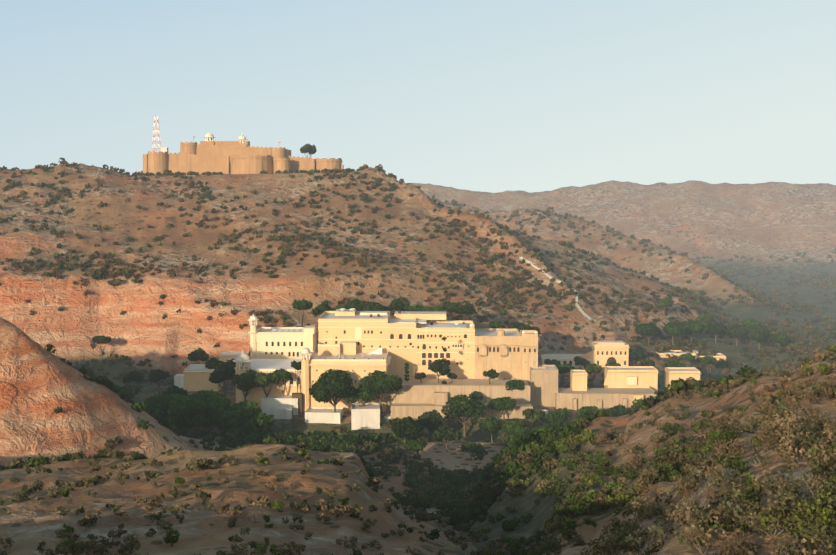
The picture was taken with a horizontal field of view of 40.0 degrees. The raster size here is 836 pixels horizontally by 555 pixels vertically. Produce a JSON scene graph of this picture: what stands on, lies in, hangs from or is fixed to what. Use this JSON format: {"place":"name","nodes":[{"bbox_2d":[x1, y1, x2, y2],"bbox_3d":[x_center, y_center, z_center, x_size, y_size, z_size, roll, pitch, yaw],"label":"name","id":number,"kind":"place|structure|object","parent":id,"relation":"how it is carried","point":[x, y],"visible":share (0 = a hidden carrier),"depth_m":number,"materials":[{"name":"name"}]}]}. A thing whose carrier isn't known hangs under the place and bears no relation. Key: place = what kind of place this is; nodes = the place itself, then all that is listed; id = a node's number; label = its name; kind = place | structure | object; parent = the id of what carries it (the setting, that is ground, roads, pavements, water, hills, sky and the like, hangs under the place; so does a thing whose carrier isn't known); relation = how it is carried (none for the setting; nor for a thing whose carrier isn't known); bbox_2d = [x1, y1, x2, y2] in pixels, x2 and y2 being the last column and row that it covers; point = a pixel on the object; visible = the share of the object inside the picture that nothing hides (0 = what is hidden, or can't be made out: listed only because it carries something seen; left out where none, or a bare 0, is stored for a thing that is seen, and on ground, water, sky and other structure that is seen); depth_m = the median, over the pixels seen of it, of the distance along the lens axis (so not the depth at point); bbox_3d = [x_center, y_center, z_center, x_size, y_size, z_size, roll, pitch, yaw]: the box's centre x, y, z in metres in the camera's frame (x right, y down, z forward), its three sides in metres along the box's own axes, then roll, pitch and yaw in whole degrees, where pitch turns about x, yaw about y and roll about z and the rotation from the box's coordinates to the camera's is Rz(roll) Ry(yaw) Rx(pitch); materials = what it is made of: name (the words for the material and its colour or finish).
{"place":"outdoors","nodes":[
{"label":"outdoors","id":0,"kind":"place"},
{"bbox_2d":[0,157,835,554],"bbox_3d":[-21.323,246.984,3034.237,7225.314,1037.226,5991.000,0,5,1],"label":"hilly terrain","id":1,"kind":"structure","parent":0,"point":[692,219],"depth_m":531.38,"materials":[{"name":"brown soil"}]},
{"bbox_2d":[143,132,343,174],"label":"fort","id":2,"kind":"structure","parent":1,"relation":"on","point":[240,156],"depth_m":718.50,"materials":[{"name":"stone"}]},
{"bbox_2d":[152,116,167,151],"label":"telecom tower","id":3,"kind":"structure","parent":2,"relation":"on","point":[163,149],"depth_m":737.32,"materials":[{"name":"white metal"}]},
{"bbox_2d":[0,344,835,554],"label":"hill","id":4,"kind":"structure","parent":1,"relation":"on","point":[676,457],"depth_m":147.13,"materials":[{"name":"green plant"}]},
{"bbox_2d":[0,344,835,526],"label":"valley floor","id":5,"kind":"structure","parent":1,"relation":"on","point":[457,496],"depth_m":311.73,"materials":[{"name":"green plant"}]},
{"bbox_2d":[0,389,835,554],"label":"shrubs","id":6,"kind":"object","parent":1,"relation":"on","point":[749,531],"visible":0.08,"depth_m":69.91,"materials":[{"name":"brown"}]},
{"bbox_2d":[98,153,779,460],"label":"tree trunks","id":7,"kind":"object","parent":1,"relation":"on","point":[380,399],"visible":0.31,"depth_m":432.52,"materials":[{"name":"brown plant"}]},
{"bbox_2d":[81,143,787,454],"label":"trees","id":8,"kind":"object","parent":7,"relation":"on","point":[178,406],"visible":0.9,"depth_m":420.17,"materials":[{"name":"green plant"}]},
{"bbox_2d":[174,308,726,429],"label":"palace","id":9,"kind":"structure","parent":1,"relation":"on","point":[357,346],"depth_m":448.88,"materials":[{"name":"beige"}]},
{"bbox_2d":[519,256,591,320],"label":"hill stairway","id":10,"kind":"object","parent":1,"relation":"on","point":[576,297],"visible":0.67,"depth_m":582.57,"materials":[{"name":"grey"}]},
{"bbox_2d":[0,0,835,192],"label":"sky","id":11,"kind":"structure","parent":0,"point":[492,96],"materials":[{"name":"blue"}]}
]}

